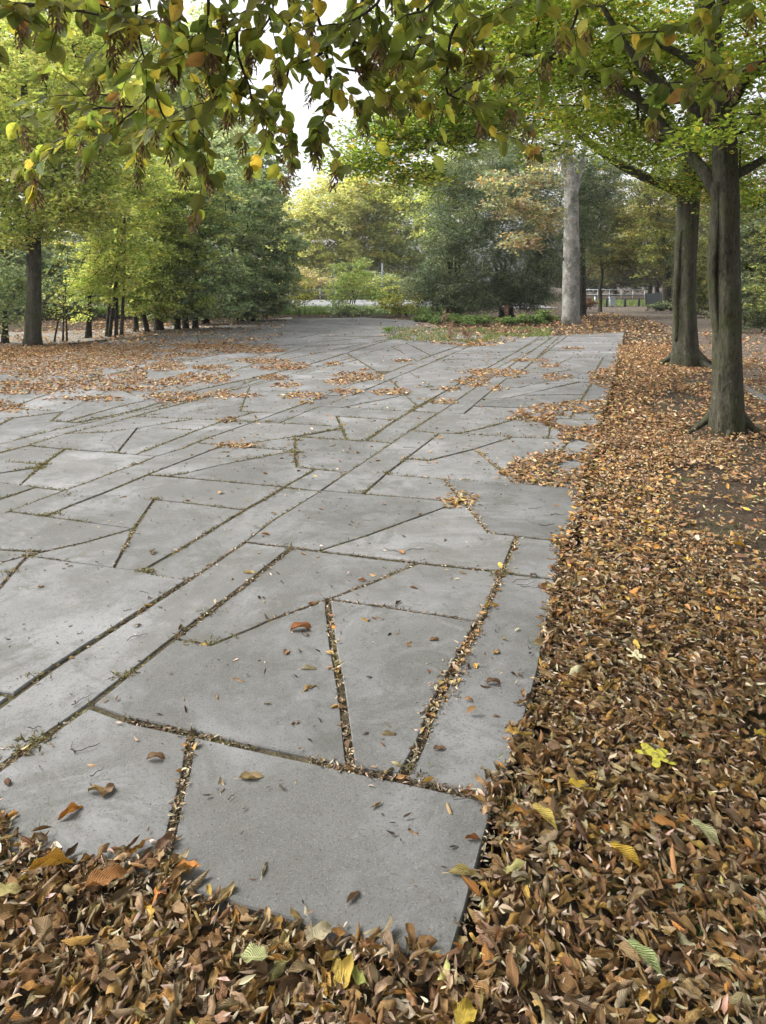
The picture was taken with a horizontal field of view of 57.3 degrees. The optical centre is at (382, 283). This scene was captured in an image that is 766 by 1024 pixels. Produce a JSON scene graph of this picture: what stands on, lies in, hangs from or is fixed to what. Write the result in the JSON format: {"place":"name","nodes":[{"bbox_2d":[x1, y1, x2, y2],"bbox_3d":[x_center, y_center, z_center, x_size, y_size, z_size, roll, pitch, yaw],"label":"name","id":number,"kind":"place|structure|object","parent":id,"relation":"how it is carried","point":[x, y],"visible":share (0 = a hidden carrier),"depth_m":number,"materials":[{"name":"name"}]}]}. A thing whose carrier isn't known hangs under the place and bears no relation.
{"place":"outdoors","nodes":[
{"label":"outdoors","id":0,"kind":"place"},
{"bbox_2d":[0,317,291,347],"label":"path","id":1,"kind":"structure","parent":0,"point":[59,335],"depth_m":23.26,"materials":[{"name":"stone"}]},
{"bbox_2d":[0,318,623,985],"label":"pavement","id":2,"kind":"structure","parent":0,"point":[316,836],"depth_m":3.54,"materials":[{"name":"stone"}]},
{"bbox_2d":[54,802,82,822],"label":"fallen leaf","id":3,"kind":"object","parent":2,"relation":"on","point":[72,807],"visible":1,"depth_m":2.18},
{"bbox_2d":[100,782,114,797],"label":"fallen leaf","id":4,"kind":"object","parent":2,"relation":"on","point":[109,786],"visible":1,"depth_m":2.29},
{"bbox_2d":[143,752,164,760],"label":"fallen leaf","id":5,"kind":"object","parent":2,"relation":"on","point":[157,754],"visible":1,"depth_m":2.44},
{"bbox_2d":[155,831,175,851],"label":"fallen leaf","id":6,"kind":"object","parent":2,"relation":"on","point":[161,842],"visible":0.98,"depth_m":2.06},
{"bbox_2d":[235,771,262,778],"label":"fallen leaf","id":7,"kind":"object","parent":2,"relation":"on","point":[249,775],"visible":1,"depth_m":2.34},
{"bbox_2d":[288,622,311,631],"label":"fallen leaf","id":8,"kind":"object","parent":2,"relation":"on","point":[294,625],"visible":0.98,"depth_m":3.34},
{"bbox_2d":[0,399,602,932],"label":"slab debris","id":9,"kind":"object","parent":2,"relation":"on","point":[294,615],"visible":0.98,"depth_m":3.97,"materials":[{"name":"brown plant"}]},
{"bbox_2d":[0,351,616,975],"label":"joint debris","id":10,"kind":"object","parent":2,"relation":"on","point":[314,761],"visible":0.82,"depth_m":2.62,"materials":[{"name":"brown plant"}]},
{"bbox_2d":[0,330,624,961],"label":"moss","id":11,"kind":"object","parent":2,"relation":"on","point":[136,528],"visible":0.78,"depth_m":6.79,"materials":[{"name":"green plant"}]},
{"bbox_2d":[303,920,331,946],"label":"fallen leaf","id":12,"kind":"object","parent":2,"relation":"on","point":[320,930],"visible":1,"depth_m":1.75,"materials":[{"name":"plant"}]},
{"bbox_2d":[152,447,522,877],"bbox_3d":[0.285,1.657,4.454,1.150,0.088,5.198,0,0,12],"label":"leaf litter","id":13,"kind":"object","parent":2,"relation":"on","point":[431,714],"visible":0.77,"depth_m":2.91,"materials":[{"name":"plant"}]},
{"bbox_2d":[344,891,358,905],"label":"fallen leaf","id":14,"kind":"object","parent":2,"relation":"on","point":[352,895],"visible":1,"depth_m":1.88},
{"bbox_2d":[27,441,688,804],"bbox_3d":[0.393,1.632,4.533,2.836,0.032,4.975,0,0,16],"label":"twig debris","id":15,"kind":"object","parent":2,"relation":"on","point":[71,748],"visible":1,"depth_m":3.18,"materials":[{"name":"wood"}]},
{"bbox_2d":[0,352,764,1022],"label":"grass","id":16,"kind":"structure","parent":2,"relation":"on","point":[600,804],"depth_m":2.01,"materials":[{"name":"plant"}]},
{"bbox_2d":[0,342,765,424],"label":"leaf litter","id":17,"kind":"object","parent":2,"relation":"on","point":[669,374],"visible":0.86,"depth_m":12.47,"materials":[{"name":"plant"}]},
{"bbox_2d":[380,730,395,735],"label":"fallen leaf","id":18,"kind":"object","parent":2,"relation":"on","point":[387,732],"visible":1,"depth_m":2.55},
{"bbox_2d":[445,863,479,874],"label":"fallen leaf","id":19,"kind":"object","parent":2,"relation":"on","point":[461,869],"visible":1,"depth_m":1.95,"materials":[{"name":"plant"}]},
{"bbox_2d":[386,325,551,341],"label":"grass","id":20,"kind":"structure","parent":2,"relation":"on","point":[535,333],"depth_m":22.42,"materials":[{"name":"plant"}]},
{"bbox_2d":[463,833,479,839],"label":"fallen leaf","id":21,"kind":"object","parent":2,"relation":"on","point":[473,836],"visible":1,"depth_m":2.08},
{"bbox_2d":[81,300,554,307],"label":"road","id":22,"kind":"structure","parent":0,"point":[316,302],"depth_m":58.67,"materials":[{"name":"asphalt"}]},
{"bbox_2d":[0,287,765,1023],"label":"ground","id":23,"kind":"structure","parent":0,"point":[736,487],"depth_m":3.68,"materials":[{"name":"soil"}]},
{"bbox_2d":[0,252,44,342],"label":"field maple","id":24,"kind":"object","parent":23,"relation":"on","point":[13,283],"visible":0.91,"depth_m":19.36,"materials":[{"name":"green plant"}]},
{"bbox_2d":[0,209,72,317],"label":"woodland tree","id":25,"kind":"object","parent":23,"relation":"on","point":[16,254],"visible":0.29,"depth_m":34.24,"materials":[{"name":"green plant"}]},
{"bbox_2d":[41,236,98,341],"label":"young tree","id":26,"kind":"object","parent":23,"relation":"on","point":[68,293],"visible":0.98,"depth_m":19.77,"materials":[{"name":"green plant"}]},
{"bbox_2d":[0,38,141,315],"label":"woodland tree","id":27,"kind":"object","parent":23,"relation":"on","point":[78,240],"visible":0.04,"depth_m":36.58,"materials":[{"name":"green plant"}]},
{"bbox_2d":[0,0,158,314],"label":"woodland tree","id":28,"kind":"object","parent":23,"relation":"on","point":[8,44],"visible":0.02,"depth_m":35.60,"materials":[{"name":"green plant"}]},
{"bbox_2d":[0,0,188,345],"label":"hornbeam tree","id":29,"kind":"object","parent":23,"relation":"on","point":[65,199],"visible":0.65,"depth_m":18.19,"materials":[{"name":"green plant"}]},
{"bbox_2d":[54,159,139,337],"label":"young tree","id":30,"kind":"object","parent":23,"relation":"on","point":[89,285],"visible":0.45,"depth_m":20.98,"materials":[{"name":"green plant"}]},
{"bbox_2d":[0,219,220,318],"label":"woodland tree","id":31,"kind":"object","parent":23,"relation":"on","point":[47,286],"visible":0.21,"depth_m":33.63,"materials":[{"name":"green plant"}]},
{"bbox_2d":[76,142,199,336],"bbox_3d":[-7.751,-1.403,21.849,4.036,6.322,3.239,0,0,-21],"label":"young tree","id":32,"kind":"object","parent":23,"relation":"on","point":[118,266],"visible":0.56,"depth_m":21.70,"materials":[{"name":"green plant"}]},
{"bbox_2d":[101,142,206,331],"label":"young tree","id":33,"kind":"object","parent":23,"relation":"on","point":[149,295],"visible":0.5,"depth_m":23.46,"materials":[{"name":"green plant"}]},
{"bbox_2d":[65,21,260,252],"bbox_3d":[-12.677,-6.528,38.822,12.816,16.621,7.268,0,0,0],"label":"woodland tree","id":34,"kind":"object","parent":23,"relation":"on","point":[178,104],"visible":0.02,"depth_m":37.77,"materials":[{"name":"green plant"}]},
{"bbox_2d":[119,170,247,330],"bbox_3d":[-7.010,-1.125,24.607,4.551,5.781,3.878,0,0,0],"label":"field maple","id":35,"kind":"object","parent":23,"relation":"on","point":[158,324],"visible":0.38,"depth_m":24.37,"materials":[{"name":"green plant"}]},
{"bbox_2d":[126,133,270,329],"bbox_3d":[-6.869,-1.857,25.586,5.316,7.252,3.732,0,0,0],"label":"field maple","id":36,"kind":"object","parent":23,"relation":"on","point":[210,285],"visible":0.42,"depth_m":25.43,"materials":[{"name":"green plant"}]},
{"bbox_2d":[143,124,285,323],"bbox_3d":[-7.031,-2.341,28.700,6.207,8.237,4.353,0,0,-25],"label":"field maple","id":37,"kind":"object","parent":23,"relation":"on","point":[241,236],"visible":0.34,"depth_m":28.65,"materials":[{"name":"green plant"}]},
{"bbox_2d":[140,1,302,242],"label":"woodland tree","id":38,"kind":"object","parent":23,"relation":"on","point":[189,12],"visible":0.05,"depth_m":40.64,"materials":[{"name":"green plant"}]},
{"bbox_2d":[1,304,445,314],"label":"grass","id":39,"kind":"structure","parent":23,"relation":"on","point":[103,310],"depth_m":39.11,"materials":[{"name":"plant"}]},
{"bbox_2d":[180,116,311,321],"bbox_3d":[-6.172,-2.899,31.052,6.010,9.344,4.912,0,0,-29],"label":"field maple","id":40,"kind":"object","parent":23,"relation":"on","point":[275,301],"visible":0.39,"depth_m":30.69,"materials":[{"name":"green plant"}]},
{"bbox_2d":[186,177,326,268],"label":"woodland tree","id":41,"kind":"object","parent":23,"relation":"on","point":[288,203],"visible":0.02,"depth_m":84.89,"materials":[{"name":"green plant"}]},
{"bbox_2d":[265,268,329,299],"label":"roadside bush","id":42,"kind":"object","parent":23,"relation":"on","point":[312,278],"visible":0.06,"depth_m":75.07,"materials":[{"name":"green plant"}]},
{"bbox_2d":[286,276,320,315],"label":"thin sapling","id":43,"kind":"object","parent":23,"relation":"on","point":[304,296],"visible":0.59,"depth_m":35.74,"materials":[{"name":"green plant"}]},
{"bbox_2d":[289,266,342,299],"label":"roadside bush","id":44,"kind":"object","parent":23,"relation":"on","point":[317,277],"visible":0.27,"depth_m":75.11,"materials":[{"name":"green plant"}]},
{"bbox_2d":[258,171,375,297],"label":"woodland tree","id":45,"kind":"object","parent":23,"relation":"on","point":[341,215],"visible":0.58,"depth_m":81.07,"materials":[{"name":"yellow plant"}]},
{"bbox_2d":[323,300,390,317],"bbox_3d":[-1.266,1.375,35.265,3.469,1.116,1.924,0,0,0],"label":"dark shrub","id":46,"kind":"object","parent":23,"relation":"on","point":[366,310],"visible":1,"depth_m":35.00,"materials":[{"name":"green plant"}]},
{"bbox_2d":[318,257,399,315],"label":"young maple","id":47,"kind":"object","parent":23,"relation":"on","point":[363,273],"visible":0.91,"depth_m":36.38,"materials":[{"name":"green plant"}]},
{"bbox_2d":[282,262,440,314],"bbox_3d":[-3.774,0.285,38.704,14.017,2.930,0.128,0,0,0],"label":"wire fence","id":48,"kind":"object","parent":23,"relation":"on","point":[381,274],"visible":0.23,"depth_m":38.76,"materials":[{"name":"grey metal"}]},
{"bbox_2d":[324,272,401,299],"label":"roadside bush","id":49,"kind":"object","parent":23,"relation":"on","point":[372,283],"visible":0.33,"depth_m":75.15,"materials":[{"name":"green plant"}]},
{"bbox_2d":[304,165,425,282],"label":"woodland tree","id":50,"kind":"object","parent":23,"relation":"on","point":[373,225],"visible":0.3,"depth_m":84.27,"materials":[{"name":"green plant"}]},
{"bbox_2d":[336,270,419,298],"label":"roadside bush","id":51,"kind":"object","parent":23,"relation":"on","point":[391,276],"visible":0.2,"depth_m":75.22,"materials":[{"name":"green plant"}]},
{"bbox_2d":[0,533,765,1023],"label":"leaf litter","id":52,"kind":"object","parent":23,"relation":"on","point":[596,1007],"visible":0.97,"depth_m":1.89,"materials":[{"name":"plant"}]},
{"bbox_2d":[0,882,21,895],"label":"fallen leaf","id":53,"kind":"object","parent":52,"relation":"on","point":[14,888],"visible":1,"depth_m":1.88,"materials":[{"name":"plant"}]},
{"bbox_2d":[21,848,73,871],"bbox_3d":[-0.933,1.617,1.951,0.136,0.056,0.032,0,0,-33],"label":"fallen leaf","id":54,"kind":"object","parent":52,"relation":"on","point":[57,856],"visible":1,"depth_m":1.96,"materials":[{"name":"plant"}]},
{"bbox_2d":[78,864,126,890],"bbox_3d":[-0.761,1.616,1.905,0.124,0.042,0.064,0,0,-20],"label":"fallen leaf","id":55,"kind":"object","parent":52,"relation":"on","point":[107,875],"visible":1,"depth_m":1.92,"materials":[{"name":"plant"}]},
{"bbox_2d":[234,943,270,962],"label":"fallen leaf","id":56,"kind":"object","parent":52,"relation":"on","point":[252,951],"visible":1,"depth_m":1.70,"materials":[{"name":"plant"}]},
{"bbox_2d":[351,965,368,985],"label":"fallen leaf","id":57,"kind":"object","parent":52,"relation":"on","point":[359,977],"visible":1,"depth_m":1.65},
{"bbox_2d":[454,997,476,1023],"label":"fallen leaf","id":58,"kind":"object","parent":52,"relation":"on","point":[465,1011],"visible":1,"depth_m":1.56,"materials":[{"name":"plant"}]},
{"bbox_2d":[531,802,557,830],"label":"fallen leaf","id":59,"kind":"object","parent":52,"relation":"on","point":[546,814],"visible":0.98,"depth_m":2.13,"materials":[{"name":"plant"}]},
{"bbox_2d":[564,777,588,788],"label":"fallen leaf","id":60,"kind":"object","parent":52,"relation":"on","point":[575,782],"visible":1,"depth_m":2.27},
{"bbox_2d":[605,840,642,868],"bbox_3d":[0.682,1.619,1.993,0.113,0.047,0.027,0,0,36],"label":"fallen leaf","id":61,"kind":"object","parent":52,"relation":"on","point":[628,852],"visible":1,"depth_m":1.99,"materials":[{"name":"plant"}]},
{"bbox_2d":[626,648,645,660],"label":"fallen leaf","id":62,"kind":"object","parent":52,"relation":"on","point":[636,654],"visible":1,"depth_m":3.05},
{"bbox_2d":[622,936,662,977],"bbox_3d":[0.624,1.619,1.690,0.027,0.047,0.113,0,0,-43],"label":"fallen leaf","id":63,"kind":"object","parent":52,"relation":"on","point":[648,955],"visible":0.97,"depth_m":1.69,"materials":[{"name":"plant"}]},
{"bbox_2d":[635,743,675,767],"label":"fallen leaf","id":64,"kind":"object","parent":52,"relation":"on","point":[657,755],"visible":1,"depth_m":2.41,"materials":[{"name":"plant"}]},
{"bbox_2d":[688,818,721,849],"bbox_3d":[0.947,1.619,2.073,0.027,0.047,0.113,0,0,-37],"label":"fallen leaf","id":65,"kind":"object","parent":52,"relation":"on","point":[709,831],"visible":1,"depth_m":2.07,"materials":[{"name":"plant"}]},
{"bbox_2d":[754,728,765,734],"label":"fallen leaf","id":66,"kind":"object","parent":52,"relation":"on","point":[761,731],"visible":1,"depth_m":2.54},
{"bbox_2d":[0,0,765,234],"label":"hornbeam tree","id":67,"kind":"object","parent":23,"relation":"on","point":[123,24],"visible":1,"depth_m":2.86,"materials":[{"name":"green plant"}]},
{"bbox_2d":[0,308,765,346],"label":"leaf litter","id":68,"kind":"object","parent":23,"relation":"on","point":[143,333],"visible":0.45,"depth_m":24.40,"materials":[{"name":"plant"}]},
{"bbox_2d":[371,275,420,316],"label":"thin sapling","id":69,"kind":"object","parent":23,"relation":"on","point":[390,302],"visible":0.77,"depth_m":35.71,"materials":[{"name":"green plant"}]},
{"bbox_2d":[334,164,474,280],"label":"woodland tree","id":70,"kind":"object","parent":23,"relation":"on","point":[392,259],"visible":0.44,"depth_m":84.52,"materials":[{"name":"green plant"}]},
{"bbox_2d":[410,313,436,322],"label":"undergrowth plant","id":71,"kind":"object","parent":23,"relation":"on","point":[427,317],"visible":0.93,"depth_m":30.09,"materials":[{"name":"green plant"}]},
{"bbox_2d":[119,415,765,657],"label":"leaf litter","id":72,"kind":"object","parent":23,"relation":"on","point":[611,434],"visible":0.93,"depth_m":5.63,"materials":[{"name":"plant"}]},
{"bbox_2d":[428,312,466,325],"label":"undergrowth plant","id":73,"kind":"object","parent":23,"relation":"on","point":[437,319],"visible":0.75,"depth_m":28.63,"materials":[{"name":"green plant"}]},
{"bbox_2d":[395,154,510,317],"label":"yew tree","id":74,"kind":"object","parent":23,"relation":"on","point":[454,291],"visible":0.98,"depth_m":32.78,"materials":[{"name":"green plant"}]},
{"bbox_2d":[385,79,536,276],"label":"woodland tree","id":75,"kind":"object","parent":23,"relation":"on","point":[423,200],"visible":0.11,"depth_m":75.38,"materials":[{"name":"green plant"}]},
{"bbox_2d":[461,325,473,338],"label":"weed stalk","id":76,"kind":"object","parent":23,"relation":"on","point":[465,334],"visible":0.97,"depth_m":20.35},
{"bbox_2d":[453,313,502,325],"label":"undergrowth plant","id":77,"kind":"object","parent":23,"relation":"on","point":[474,319],"visible":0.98,"depth_m":28.24,"materials":[{"name":"green plant"}]},
{"bbox_2d":[497,315,522,324],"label":"undergrowth plant","id":78,"kind":"object","parent":23,"relation":"on","point":[509,320],"visible":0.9,"depth_m":28.61,"materials":[{"name":"green plant"}]},
{"bbox_2d":[467,137,563,317],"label":"yew tree","id":79,"kind":"object","parent":23,"relation":"on","point":[516,288],"visible":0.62,"depth_m":33.99,"materials":[{"name":"green plant"}]},
{"bbox_2d":[513,313,546,324],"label":"undergrowth plant","id":80,"kind":"object","parent":23,"relation":"on","point":[533,318],"visible":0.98,"depth_m":28.57,"materials":[{"name":"green plant"}]},
{"bbox_2d":[299,0,765,368],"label":"hornbeam tree","id":81,"kind":"object","parent":23,"relation":"on","point":[684,190],"visible":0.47,"depth_m":12.21,"materials":[{"name":"green plant"}]},
{"bbox_2d":[463,132,628,290],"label":"woodland tree","id":82,"kind":"object","parent":23,"relation":"on","point":[558,220],"visible":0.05,"depth_m":98.95,"materials":[{"name":"green plant"}]},
{"bbox_2d":[536,308,560,323],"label":"undergrowth plant","id":83,"kind":"object","parent":23,"relation":"on","point":[547,317],"visible":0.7,"depth_m":29.37,"materials":[{"name":"green plant"}]},
{"bbox_2d":[460,16,650,324],"bbox_3d":[7.133,-4.547,28.948,9.080,13.539,6.079,0,0,0],"label":"sycamore tree","id":84,"kind":"object","parent":23,"relation":"on","point":[570,285],"visible":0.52,"depth_m":27.93,"materials":[{"name":"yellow plant"}]},
{"bbox_2d":[513,134,643,316],"bbox_3d":[9.810,-2.964,35.070,6.673,9.433,4.156,0,0,0],"label":"tree","id":85,"kind":"object","parent":23,"relation":"on","point":[591,200],"visible":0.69,"depth_m":34.88,"materials":[{"name":"green plant"}]},
{"bbox_2d":[586,297,598,308],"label":"red leaved shrub","id":86,"kind":"object","parent":23,"relation":"on","point":[590,303],"visible":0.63,"depth_m":43.99,"materials":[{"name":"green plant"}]},
{"bbox_2d":[425,0,765,441],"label":"hornbeam tree","id":87,"kind":"object","parent":23,"relation":"on","point":[725,414],"visible":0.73,"depth_m":7.92,"materials":[{"name":"green plant"}]},
{"bbox_2d":[555,162,643,311],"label":"woodland tree","id":88,"kind":"object","parent":23,"relation":"on","point":[626,256],"visible":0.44,"depth_m":40.07,"materials":[{"name":"green plant"}]},
{"bbox_2d":[540,182,662,295],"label":"woodland tree","id":89,"kind":"object","parent":23,"relation":"on","point":[589,283],"visible":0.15,"depth_m":98.78,"materials":[{"name":"green plant"}]},
{"bbox_2d":[586,289,644,300],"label":"railing","id":90,"kind":"object","parent":23,"relation":"on","point":[609,294],"visible":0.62,"depth_m":65.97,"materials":[{"name":"metal"}]},
{"bbox_2d":[585,185,703,293],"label":"woodland tree","id":91,"kind":"object","parent":23,"relation":"on","point":[633,271],"visible":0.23,"depth_m":78.39,"materials":[{"name":"green plant"}]},
{"bbox_2d":[585,149,709,302],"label":"woodland tree","id":92,"kind":"object","parent":23,"relation":"on","point":[664,250],"visible":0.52,"depth_m":49.52,"materials":[{"name":"green plant"}]},
{"bbox_2d":[645,291,661,304],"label":"fence panel","id":93,"kind":"object","parent":23,"relation":"on","point":[652,298],"visible":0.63,"depth_m":56.07,"materials":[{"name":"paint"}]},
{"bbox_2d":[606,154,707,292],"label":"woodland tree","id":94,"kind":"object","parent":23,"relation":"on","point":[658,281],"visible":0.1,"depth_m":78.52,"materials":[{"name":"green plant"}]},
{"bbox_2d":[641,300,672,310],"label":"ivy clump","id":95,"kind":"object","parent":23,"relation":"on","point":[666,305],"visible":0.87,"depth_m":42.90,"materials":[{"name":"green plant"}]},
{"bbox_2d":[630,193,709,295],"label":"woodland tree","id":96,"kind":"object","parent":23,"relation":"on","point":[703,234],"visible":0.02,"depth_m":89.46,"materials":[{"name":"green plant"}]},
{"bbox_2d":[661,232,707,312],"bbox_3d":[18.107,-0.766,39.495,5.064,5.052,3.556,0,0,0],"label":"hedge bush","id":97,"kind":"object","parent":23,"relation":"on","point":[670,261],"visible":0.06,"depth_m":39.75,"materials":[{"name":"green plant"}]},
{"bbox_2d":[669,235,746,317],"bbox_3d":[16.184,-0.555,34.511,4.356,4.628,2.994,0,0,0],"label":"hedge bush","id":98,"kind":"object","parent":23,"relation":"on","point":[702,268],"visible":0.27,"depth_m":34.38,"materials":[{"name":"green plant"}]},
{"bbox_2d":[667,139,765,265],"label":"woodland tree","id":99,"kind":"object","parent":23,"relation":"on","point":[751,186],"visible":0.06,"depth_m":40.11,"materials":[{"name":"green plant"}]},
{"bbox_2d":[699,212,765,322],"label":"hedge bush","id":100,"kind":"object","parent":23,"relation":"on","point":[747,267],"visible":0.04,"depth_m":29.05,"materials":[{"name":"green plant"}]},
{"bbox_2d":[700,211,765,324],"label":"hedge bush","id":101,"kind":"object","parent":23,"relation":"on","point":[744,270],"visible":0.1,"depth_m":27.94,"materials":[{"name":"green plant"}]},
{"bbox_2d":[737,78,765,221],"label":"woodland tree","id":102,"kind":"object","parent":23,"relation":"on","point":[758,169],"visible":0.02,"depth_m":38.66,"materials":[{"name":"green plant"}]},
{"bbox_2d":[740,203,765,332],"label":"hedge bush","id":103,"kind":"object","parent":23,"relation":"on","point":[753,231],"visible":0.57,"depth_m":23.67,"materials":[{"name":"green plant"}]},
{"bbox_2d":[740,215,765,311],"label":"hedge bush","id":104,"kind":"object","parent":23,"relation":"on","point":[761,288],"visible":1,"depth_m":20.01,"materials":[{"name":"green plant"}]},
{"bbox_2d":[751,392,765,403],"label":"edging stone","id":105,"kind":"object","parent":23,"relation":"on","point":[759,395],"visible":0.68,"depth_m":10.29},
{"bbox_2d":[0,0,765,286],"label":"sky","id":106,"kind":"structure","parent":0,"point":[293,99],"materials":[{"name":"white"}]},
{"bbox_2d":[558,299,703,305],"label":"grass","id":107,"kind":"structure","parent":0,"point":[634,302],"depth_m":58.94,"materials":[{"name":"plant"}]},
{"bbox_2d":[587,306,765,401],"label":"path","id":108,"kind":"structure","parent":0,"point":[703,323],"depth_m":24.66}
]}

